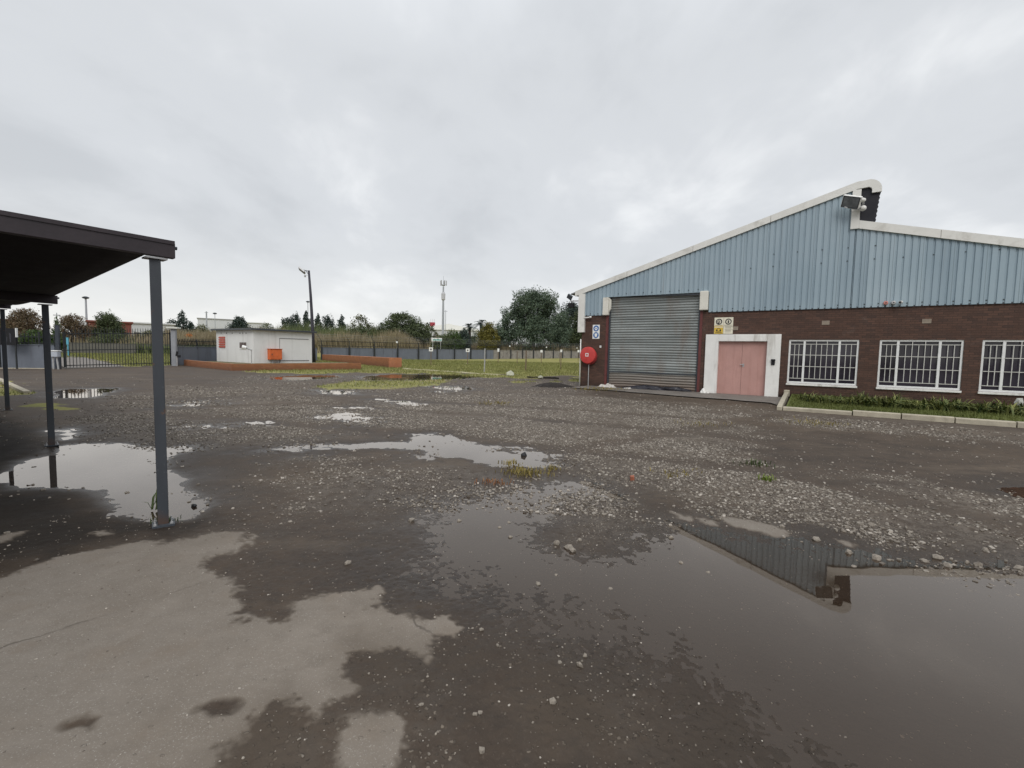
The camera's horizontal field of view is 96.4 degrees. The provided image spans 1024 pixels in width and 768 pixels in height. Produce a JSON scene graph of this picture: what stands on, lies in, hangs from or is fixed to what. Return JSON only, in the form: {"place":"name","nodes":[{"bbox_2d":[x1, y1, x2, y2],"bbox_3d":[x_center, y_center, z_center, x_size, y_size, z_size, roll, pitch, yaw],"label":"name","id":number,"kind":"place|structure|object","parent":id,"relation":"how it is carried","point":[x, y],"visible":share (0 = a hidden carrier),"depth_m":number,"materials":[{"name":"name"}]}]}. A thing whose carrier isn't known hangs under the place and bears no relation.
{"place":"outdoors","nodes":[
{"label":"outdoors","id":0,"kind":"place"},
{"bbox_2d":[61,355,124,367],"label":"road","id":1,"kind":"structure","parent":0,"point":[80,360],"depth_m":34.20,"materials":[{"name":"asphalt"}]},
{"bbox_2d":[208,361,346,363],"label":"planter soil","id":2,"kind":"structure","parent":0,"point":[268,363],"depth_m":35.87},
{"bbox_2d":[267,349,281,362],"bbox_3d":[-18.802,-2.196,36.331,0.470,1.208,1.011,4,5,33],"label":"orange meter box","id":3,"kind":"object","parent":2,"relation":"on","point":[274,354],"visible":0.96,"depth_m":36.14,"materials":[{"name":"paint"}]},
{"bbox_2d":[271,350,281,358],"bbox_3d":[-18.629,-2.339,36.202,0.034,0.719,0.871,4,5,33],"label":"door","id":4,"kind":"structure","parent":3,"relation":"in","point":[275,354],"depth_m":36.22,"materials":[{"name":"orange paint"}]},
{"bbox_2d":[0,353,1023,767],"bbox_3d":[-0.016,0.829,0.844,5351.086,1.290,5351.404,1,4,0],"label":"ground","id":5,"kind":"structure","parent":0,"point":[160,661],"depth_m":2.80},
{"bbox_2d":[0,328,17,368],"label":"dark sign board","id":6,"kind":"object","parent":5,"relation":"on","point":[11,335],"visible":0.85,"depth_m":26.24,"materials":[{"name":"black plastic"}]},
{"bbox_2d":[10,385,30,393],"bbox_3d":[-15.473,0.198,14.393,3.014,0.160,0.160,4,5,37],"label":"kerb stone","id":7,"kind":"object","parent":5,"relation":"on","point":[18,388],"visible":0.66,"depth_m":14.00,"materials":[{"name":"concrete"}]},
{"bbox_2d":[5,307,42,335],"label":"tree","id":8,"kind":"object","parent":5,"relation":"on","point":[22,320],"visible":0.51,"depth_m":61.01,"materials":[{"name":"brown plant"}]},
{"bbox_2d":[0,344,55,368],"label":"boundary wall","id":9,"kind":"structure","parent":5,"relation":"on","point":[30,355],"depth_m":27.06,"materials":[{"name":"concrete"}]},
{"bbox_2d":[17,332,54,346],"bbox_3d":[-36.549,-2.796,26.365,18.921,0.930,0.090,1,4,-5],"label":"palisade fence","id":10,"kind":"object","parent":9,"relation":"on","point":[32,342],"visible":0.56,"depth_m":27.04,"materials":[{"name":"metal"}]},
{"bbox_2d":[18,329,51,344],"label":"tree","id":11,"kind":"object","parent":5,"relation":"on","point":[33,331],"visible":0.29,"depth_m":49.35,"materials":[{"name":"green plant"}]},
{"bbox_2d":[51,350,60,368],"bbox_3d":[-26.517,-1.392,26.603,0.440,1.122,0.340,0,4,-11],"label":"gate motor","id":12,"kind":"object","parent":5,"relation":"on","point":[56,353],"visible":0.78,"depth_m":26.56,"materials":[{"name":"grey metal"}]},
{"bbox_2d":[54,325,61,368],"bbox_3d":[-26.821,-2.077,27.058,0.190,2.810,0.190,0,4,-17],"label":"gate post","id":13,"kind":"object","parent":5,"relation":"on","point":[57,338],"visible":0.6,"depth_m":26.97,"materials":[{"name":"metal"}]},
{"bbox_2d":[50,313,93,341],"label":"tree","id":14,"kind":"object","parent":5,"relation":"on","point":[67,322],"visible":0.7,"depth_m":65.22,"materials":[{"name":"brown plant"}]},
{"bbox_2d":[82,296,88,324],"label":"street lamp","id":15,"kind":"object","parent":5,"relation":"on","point":[85,298],"visible":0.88,"depth_m":94.17,"materials":[{"name":"metal"}]},
{"bbox_2d":[0,210,176,528],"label":"carport","id":16,"kind":"object","parent":5,"relation":"on","point":[44,260],"visible":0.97,"depth_m":3.76,"materials":[{"name":"paint"}]},
{"bbox_2d":[90,310,126,337],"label":"tree","id":17,"kind":"object","parent":5,"relation":"on","point":[105,322],"visible":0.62,"depth_m":69.00,"materials":[{"name":"green plant"}]},
{"bbox_2d":[86,320,132,336],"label":"brick building","id":18,"kind":"structure","parent":5,"relation":"on","point":[128,325],"depth_m":93.30,"materials":[{"name":"red brick"}]},
{"bbox_2d":[86,332,134,347],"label":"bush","id":19,"kind":"object","parent":5,"relation":"on","point":[115,336],"visible":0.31,"depth_m":64.59,"materials":[{"name":"green plant"}]},
{"bbox_2d":[61,342,168,353],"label":"boundary wall","id":20,"kind":"structure","parent":5,"relation":"on","point":[85,346],"depth_m":57.65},
{"bbox_2d":[69,330,168,348],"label":"undergrowth","id":21,"kind":"object","parent":5,"relation":"on","point":[145,339],"visible":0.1,"depth_m":65.19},
{"bbox_2d":[131,322,175,335],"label":"shed","id":22,"kind":"structure","parent":5,"relation":"on","point":[139,325],"depth_m":110.75,"materials":[{"name":"white metal"}]},
{"bbox_2d":[146,489,169,509],"bbox_3d":[-3.256,1.053,4.189,0.189,0.172,0.107,1,4,-6],"label":"weed","id":23,"kind":"object","parent":5,"relation":"on","point":[153,503],"visible":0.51,"depth_m":4.17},
{"bbox_2d":[128,341,215,353],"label":"undergrowth","id":24,"kind":"object","parent":5,"relation":"on","point":[150,349],"visible":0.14,"depth_m":60.05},
{"bbox_2d":[166,327,180,365],"bbox_3d":[-25.297,-2.692,34.281,0.720,3.103,0.720,0,4,-17],"label":"gate post","id":25,"kind":"object","parent":5,"relation":"on","point":[173,330],"visible":0.84,"depth_m":34.15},
{"bbox_2d":[62,328,171,368],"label":"palisade gate","id":26,"kind":"structure","parent":25,"relation":"attached to","point":[89,349],"depth_m":29.82,"materials":[{"name":"metal"}]},
{"bbox_2d":[165,318,183,331],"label":"tree","id":27,"kind":"object","parent":5,"relation":"on","point":[172,321],"visible":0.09,"depth_m":121.24,"materials":[{"name":"green plant"}]},
{"bbox_2d":[175,310,188,329],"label":"tree","id":28,"kind":"object","parent":5,"relation":"on","point":[182,319],"visible":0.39,"depth_m":123.84,"materials":[{"name":"green plant"}]},
{"bbox_2d":[184,321,195,332],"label":"tree","id":29,"kind":"object","parent":5,"relation":"on","point":[189,326],"visible":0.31,"depth_m":120.03,"materials":[{"name":"green plant"}]},
{"bbox_2d":[177,346,216,364],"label":"boundary wall","id":30,"kind":"structure","parent":5,"relation":"on","point":[200,353],"depth_m":37.70,"materials":[{"name":"concrete"}]},
{"bbox_2d":[177,338,216,349],"bbox_3d":[-26.155,-3.502,40.177,0.090,0.975,11.470,1,4,-4],"label":"palisade fence","id":31,"kind":"object","parent":30,"relation":"on","point":[199,345],"visible":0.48,"depth_m":37.74,"materials":[{"name":"metal"}]},
{"bbox_2d":[184,360,231,370],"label":"brick planter wall","id":32,"kind":"structure","parent":5,"relation":"on","point":[213,365],"depth_m":31.79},
{"bbox_2d":[197,318,233,329],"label":"shed","id":33,"kind":"structure","parent":5,"relation":"on","point":[212,323],"depth_m":192.12,"materials":[{"name":"grey metal"}]},
{"bbox_2d":[163,326,288,346],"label":"undergrowth","id":34,"kind":"object","parent":5,"relation":"on","point":[204,336],"depth_m":68.90,"materials":[{"name":"plant"}]},
{"bbox_2d":[225,316,252,327],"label":"tree","id":35,"kind":"object","parent":5,"relation":"on","point":[239,321],"visible":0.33,"depth_m":116.35,"materials":[{"name":"green plant"}]},
{"bbox_2d":[245,322,268,328],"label":"shed","id":36,"kind":"structure","parent":5,"relation":"on","point":[256,324],"depth_m":185.91,"materials":[{"name":"white metal"}]},
{"bbox_2d":[210,328,316,362],"bbox_3d":[-20.922,-3.023,38.740,6.406,3.046,5.515,4,5,33],"label":"kiosk","id":37,"kind":"object","parent":5,"relation":"on","point":[295,346],"visible":0.79,"depth_m":36.89,"materials":[{"name":"paint"}]},
{"bbox_2d":[280,316,290,328],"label":"tree","id":38,"kind":"object","parent":5,"relation":"on","point":[285,320],"visible":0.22,"depth_m":128.17,"materials":[{"name":"green plant"}]},
{"bbox_2d":[0,352,580,394],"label":"grass","id":39,"kind":"structure","parent":5,"relation":"on","point":[536,366],"depth_m":39.30,"materials":[{"name":"plant"}]},
{"bbox_2d":[290,311,301,328],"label":"tree","id":40,"kind":"object","parent":5,"relation":"on","point":[296,318],"visible":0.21,"depth_m":126.64,"materials":[{"name":"green plant"}]},
{"bbox_2d":[232,363,360,370],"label":"brick planter wall","id":41,"kind":"structure","parent":5,"relation":"on","point":[298,366],"depth_m":31.56,"materials":[{"name":"brick"}]},
{"bbox_2d":[302,310,310,328],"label":"tree","id":42,"kind":"object","parent":5,"relation":"on","point":[305,317],"visible":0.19,"depth_m":124.89,"materials":[{"name":"green plant"}]},
{"bbox_2d":[298,267,315,361],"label":"lamp post","id":43,"kind":"object","parent":5,"relation":"on","point":[311,319],"visible":0.94,"depth_m":43.20,"materials":[{"name":"metal"}]},
{"bbox_2d":[315,313,323,330],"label":"tree","id":44,"kind":"object","parent":5,"relation":"on","point":[317,318],"visible":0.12,"depth_m":126.95,"materials":[{"name":"green plant"}]},
{"bbox_2d":[322,313,336,330],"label":"tree","id":45,"kind":"object","parent":5,"relation":"on","point":[327,320],"visible":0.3,"depth_m":129.52,"materials":[{"name":"green plant"}]},
{"bbox_2d":[275,320,385,338],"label":"undergrowth","id":46,"kind":"object","parent":5,"relation":"on","point":[299,327],"visible":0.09,"depth_m":107.25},
{"bbox_2d":[336,314,346,328],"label":"tree","id":47,"kind":"object","parent":5,"relation":"on","point":[341,322],"visible":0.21,"depth_m":125.76,"materials":[{"name":"green plant"}]},
{"bbox_2d":[253,325,455,352],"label":"undergrowth","id":48,"kind":"object","parent":5,"relation":"on","point":[402,340],"visible":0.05,"depth_m":94.05,"materials":[{"name":"plant"}]},
{"bbox_2d":[322,355,401,367],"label":"brick planter wall","id":49,"kind":"structure","parent":5,"relation":"on","point":[388,362],"depth_m":42.87,"materials":[{"name":"brick"}]},
{"bbox_2d":[347,325,376,341],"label":"tree","id":50,"kind":"object","parent":5,"relation":"on","point":[360,330],"visible":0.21,"depth_m":99.78,"materials":[{"name":"green plant"}]},
{"bbox_2d":[348,314,378,335],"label":"tree","id":51,"kind":"object","parent":5,"relation":"on","point":[361,322],"visible":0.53,"depth_m":103.05,"materials":[{"name":"green plant"}]},
{"bbox_2d":[372,311,434,344],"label":"tree","id":52,"kind":"object","parent":5,"relation":"on","point":[412,327],"visible":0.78,"depth_m":102.52,"materials":[{"name":"green plant"}]},
{"bbox_2d":[323,347,492,359],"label":"boundary wall","id":53,"kind":"structure","parent":5,"relation":"on","point":[406,353],"depth_m":63.42,"materials":[{"name":"concrete"}]},
{"bbox_2d":[429,334,455,348],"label":"tree","id":54,"kind":"object","parent":5,"relation":"on","point":[444,337],"visible":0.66,"depth_m":88.91,"materials":[{"name":"green plant"}]},
{"bbox_2d":[440,276,446,334],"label":"radio mast","id":55,"kind":"object","parent":5,"relation":"on","point":[443,293],"visible":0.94,"depth_m":148.34,"materials":[{"name":"grey metal"}]},
{"bbox_2d":[316,334,579,359],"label":"security fence","id":56,"kind":"object","parent":5,"relation":"on","point":[534,347],"visible":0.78,"depth_m":68.30,"materials":[{"name":"metal"}]},
{"bbox_2d":[422,324,477,343],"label":"factory shed","id":57,"kind":"structure","parent":5,"relation":"on","point":[438,328],"depth_m":175.24,"materials":[{"name":"white metal"}]},
{"bbox_2d":[404,368,500,374],"bbox_3d":[-4.778,-0.891,33.392,10.638,0.158,0.339,5,5,42],"label":"concrete strip","id":58,"kind":"object","parent":5,"relation":"on","point":[452,371],"visible":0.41,"depth_m":32.47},
{"bbox_2d":[441,328,466,348],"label":"tree","id":59,"kind":"object","parent":5,"relation":"on","point":[452,335],"visible":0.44,"depth_m":90.98,"materials":[{"name":"green plant"}]},
{"bbox_2d":[456,327,472,348],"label":"tree","id":60,"kind":"object","parent":5,"relation":"on","point":[463,334],"visible":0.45,"depth_m":93.11,"materials":[{"name":"green plant"}]},
{"bbox_2d":[459,323,477,337],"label":"palm tree","id":61,"kind":"object","parent":5,"relation":"on","point":[469,327],"visible":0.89,"depth_m":99.09,"materials":[{"name":"green plant"}]},
{"bbox_2d":[476,321,501,349],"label":"tree","id":62,"kind":"object","parent":5,"relation":"on","point":[487,333],"visible":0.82,"depth_m":94.63,"materials":[{"name":"green plant"}]},
{"bbox_2d":[474,478,513,486],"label":"weed","id":63,"kind":"object","parent":5,"relation":"on","point":[497,481],"visible":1,"depth_m":5.20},
{"bbox_2d":[495,463,554,478],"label":"weeds","id":64,"kind":"object","parent":5,"relation":"on","point":[530,473],"visible":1,"depth_m":5.66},
{"bbox_2d":[471,341,579,350],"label":"undergrowth","id":65,"kind":"object","parent":5,"relation":"on","point":[475,345],"visible":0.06,"depth_m":97.40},
{"bbox_2d":[493,285,574,350],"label":"tree","id":66,"kind":"object","parent":5,"relation":"on","point":[536,324],"visible":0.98,"depth_m":96.49,"materials":[{"name":"green plant"}]},
{"bbox_2d":[493,350,579,358],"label":"boundary wall","id":67,"kind":"structure","parent":5,"relation":"on","point":[504,354],"depth_m":84.15,"materials":[{"name":"concrete"}]},
{"bbox_2d":[531,382,573,387],"bbox_3d":[1.875,0.050,20.549,2.065,0.247,1.831,3,4,24],"label":"soil mound","id":68,"kind":"object","parent":5,"relation":"on","point":[553,385],"visible":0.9,"depth_m":20.21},
{"bbox_2d":[554,300,581,345],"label":"tree","id":69,"kind":"object","parent":5,"relation":"on","point":[572,310],"visible":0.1,"depth_m":108.77,"materials":[{"name":"green plant"}]},
{"bbox_2d":[565,310,581,349],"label":"tree","id":70,"kind":"object","parent":5,"relation":"on","point":[573,340],"visible":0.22,"depth_m":102.40,"materials":[{"name":"green plant"}]},
{"bbox_2d":[575,386,634,390],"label":"weeds","id":71,"kind":"object","parent":5,"relation":"on","point":[610,388],"visible":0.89,"depth_m":19.15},
{"bbox_2d":[732,458,774,467],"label":"weeds","id":72,"kind":"object","parent":5,"relation":"on","point":[756,464],"visible":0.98,"depth_m":6.32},
{"bbox_2d":[758,474,775,481],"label":"weed","id":73,"kind":"object","parent":5,"relation":"on","point":[765,478],"visible":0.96,"depth_m":5.53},
{"bbox_2d":[777,392,787,409],"bbox_3d":[8.818,0.551,14.883,0.130,0.290,4.420,4,5,33],"label":"kerb stone","id":74,"kind":"object","parent":5,"relation":"on","point":[782,401],"visible":0.72,"depth_m":14.30,"materials":[{"name":"concrete"}]},
{"bbox_2d":[571,179,1023,404],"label":"warehouse","id":75,"kind":"structure","parent":5,"relation":"on","point":[801,293],"depth_m":16.25,"materials":[{"name":"metal"}]},
{"bbox_2d":[566,294,578,307],"bbox_3d":[2.843,-3.920,21.464,0.635,0.660,0.180,4,5,33],"label":"corner spotlight","id":76,"kind":"object","parent":75,"relation":"attached to","point":[569,297],"visible":1,"depth_m":21.46,"materials":[{"name":"grey metal"}]},
{"bbox_2d":[580,347,596,385],"bbox_3d":[3.519,-0.791,21.133,0.780,1.850,0.306,4,5,33],"label":"fire hose reel","id":77,"kind":"object","parent":75,"relation":"attached to","point":[588,355],"visible":0.98,"depth_m":20.98,"materials":[{"name":"red paint"}]},
{"bbox_2d":[592,325,599,338],"bbox_3d":[3.854,-2.394,20.994,0.340,0.640,0.026,4,5,33],"label":"safety sign","id":78,"kind":"object","parent":75,"relation":"attached to","point":[596,332],"visible":1,"depth_m":20.98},
{"bbox_2d":[714,317,732,333],"bbox_3d":[8.352,-2.307,18.073,0.680,0.640,0.022,4,5,33],"label":"notice board","id":79,"kind":"object","parent":75,"relation":"attached to","point":[723,325],"visible":1,"depth_m":18.07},
{"bbox_2d":[717,341,742,393],"bbox_3d":[8.597,-0.628,18.104,0.841,2.096,0.059,4,5,33],"label":"door leaf","id":80,"kind":"structure","parent":75,"relation":"in","point":[730,353],"depth_m":18.09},
{"bbox_2d":[740,342,766,395],"bbox_3d":[9.272,-0.582,17.634,0.901,2.096,0.114,4,5,33],"label":"door leaf","id":81,"kind":"structure","parent":75,"relation":"in","point":[753,370],"depth_m":17.63,"materials":[{"name":"pink metal"}]},
{"bbox_2d":[786,340,859,387],"bbox_3d":[11.101,-0.751,16.414,2.120,1.670,0.172,4,5,33],"label":"window","id":82,"kind":"structure","parent":75,"relation":"in","point":[830,363],"depth_m":16.42,"materials":[{"name":"white glass"}]},
{"bbox_2d":[840,194,862,209],"bbox_3d":[11.416,-6.115,15.409,0.580,0.537,0.571,4,5,33],"label":"floodlight","id":83,"kind":"object","parent":75,"relation":"attached to","point":[851,202],"visible":1,"depth_m":15.31,"materials":[{"name":"white paint"}]},
{"bbox_2d":[876,340,963,392],"bbox_3d":[13.306,-0.610,14.986,2.120,1.670,0.172,4,5,33],"label":"window","id":84,"kind":"structure","parent":75,"relation":"in","point":[919,365],"depth_m":14.99,"materials":[{"name":"white glass"}]},
{"bbox_2d":[977,340,1023,395],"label":"window","id":85,"kind":"structure","parent":75,"relation":"in","point":[1002,361],"depth_m":13.96,"materials":[{"name":"white glass"}]},
{"bbox_2d":[766,417,850,426],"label":"weeds","id":86,"kind":"object","parent":5,"relation":"on","point":[816,422],"visible":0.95,"depth_m":10.41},
{"bbox_2d":[783,406,851,414],"bbox_3d":[8.395,0.766,12.638,1.576,0.165,0.140,4,5,33],"label":"kerb stone","id":87,"kind":"object","parent":5,"relation":"on","point":[814,410],"visible":0.63,"depth_m":12.56,"materials":[{"name":"concrete"}]},
{"bbox_2d":[852,410,900,418],"bbox_3d":[9.486,0.803,11.931,0.976,0.165,0.140,4,4,33],"label":"kerb stone","id":88,"kind":"object","parent":5,"relation":"on","point":[877,414],"visible":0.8,"depth_m":11.87,"materials":[{"name":"concrete"}]},
{"bbox_2d":[901,413,954,422],"bbox_3d":[10.324,0.857,11.388,0.976,0.165,0.140,4,4,33],"label":"kerb stone","id":89,"kind":"object","parent":5,"relation":"on","point":[934,418],"visible":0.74,"depth_m":11.33,"materials":[{"name":"concrete"}]},
{"bbox_2d":[954,417,1015,427],"bbox_3d":[11.178,0.920,10.835,1.016,0.165,0.140,4,4,33],"label":"kerb stone","id":90,"kind":"object","parent":5,"relation":"on","point":[988,422],"visible":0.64,"depth_m":10.78,"materials":[{"name":"concrete"}]},
{"bbox_2d":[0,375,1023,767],"bbox_3d":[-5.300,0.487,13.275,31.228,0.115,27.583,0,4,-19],"label":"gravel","id":91,"kind":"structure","parent":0,"point":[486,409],"depth_m":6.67,"materials":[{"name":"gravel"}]},
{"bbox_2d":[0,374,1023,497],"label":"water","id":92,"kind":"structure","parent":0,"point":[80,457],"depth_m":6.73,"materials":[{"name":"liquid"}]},
{"bbox_2d":[0,0,1023,342],"label":"sky","id":93,"kind":"structure","parent":0,"point":[383,151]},
{"bbox_2d":[574,386,781,404],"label":"pavement","id":94,"kind":"structure","parent":0,"point":[769,399],"depth_m":17.33,"materials":[{"name":"concrete"}]},
{"bbox_2d":[617,385,691,391],"bbox_3d":[6.034,0.158,19.521,3.202,0.205,0.399,4,5,33],"label":"ramp","id":95,"kind":"object","parent":94,"relation":"on","point":[649,387],"visible":0.94,"depth_m":19.34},
{"bbox_2d":[786,393,1023,421],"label":"lawn","id":96,"kind":"structure","parent":0,"point":[790,398],"depth_m":12.69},
{"bbox_2d":[800,391,818,401],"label":"strap leaf plant","id":97,"kind":"object","parent":96,"relation":"on","point":[809,398],"visible":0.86,"depth_m":14.29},
{"bbox_2d":[812,393,837,403],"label":"strap leaf plant","id":98,"kind":"object","parent":96,"relation":"on","point":[822,399],"visible":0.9,"depth_m":13.95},
{"bbox_2d":[828,394,849,403],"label":"strap leaf plant","id":99,"kind":"object","parent":96,"relation":"on","point":[840,400],"visible":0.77,"depth_m":13.99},
{"bbox_2d":[841,395,860,404],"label":"strap leaf plant","id":100,"kind":"object","parent":96,"relation":"on","point":[850,401],"visible":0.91,"depth_m":13.58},
{"bbox_2d":[835,391,870,404],"bbox_3d":[10.404,0.406,13.800,0.982,0.475,0.947,-1,4,-29],"label":"strap leaf plant","id":101,"kind":"object","parent":96,"relation":"on","point":[862,396],"visible":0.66,"depth_m":13.66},
{"bbox_2d":[858,394,884,406],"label":"strap leaf plant","id":102,"kind":"object","parent":96,"relation":"on","point":[873,402],"visible":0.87,"depth_m":13.31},
{"bbox_2d":[869,394,915,408],"bbox_3d":[10.830,0.461,13.116,0.965,0.479,1.159,-1,4,-23],"label":"strap leaf plant","id":103,"kind":"object","parent":96,"relation":"on","point":[890,403],"visible":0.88,"depth_m":12.98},
{"bbox_2d":[902,400,925,409],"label":"strap leaf plant","id":104,"kind":"object","parent":96,"relation":"on","point":[911,404],"visible":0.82,"depth_m":12.81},
{"bbox_2d":[915,399,937,409],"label":"strap leaf plant","id":105,"kind":"object","parent":96,"relation":"on","point":[925,406],"visible":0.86,"depth_m":12.65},
{"bbox_2d":[913,394,949,407],"bbox_3d":[11.909,0.495,13.035,0.801,0.463,0.962,-2,5,-35],"label":"strap leaf plant","id":106,"kind":"object","parent":96,"relation":"on","point":[932,400],"visible":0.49,"depth_m":12.93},
{"bbox_2d":[929,397,967,411],"bbox_3d":[11.761,0.538,12.454,0.957,0.443,0.922,5,5,44],"label":"strap leaf plant","id":107,"kind":"object","parent":96,"relation":"on","point":[944,405],"visible":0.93,"depth_m":12.35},
{"bbox_2d":[933,398,976,410],"bbox_3d":[12.192,0.556,12.600,1.020,0.411,1.099,3,4,26],"label":"strap leaf plant","id":108,"kind":"object","parent":96,"relation":"on","point":[956,401],"visible":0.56,"depth_m":12.56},
{"bbox_2d":[949,397,976,410],"bbox_3d":[12.301,0.547,12.601,1.062,0.438,0.887,2,4,11],"label":"strap leaf plant","id":109,"kind":"object","parent":96,"relation":"on","point":[963,407],"visible":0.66,"depth_m":12.49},
{"bbox_2d":[967,401,1002,412],"bbox_3d":[12.534,0.607,12.204,0.750,0.365,0.901,2,4,17],"label":"strap leaf plant","id":110,"kind":"object","parent":96,"relation":"on","point":[981,409],"visible":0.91,"depth_m":12.11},
{"bbox_2d":[971,399,1023,415],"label":"strap leaf plant","id":111,"kind":"object","parent":96,"relation":"on","point":[1004,409],"visible":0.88,"depth_m":11.92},
{"bbox_2d":[996,407,1023,415],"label":"strap leaf plant","id":112,"kind":"object","parent":96,"relation":"on","point":[1020,411],"visible":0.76,"depth_m":11.77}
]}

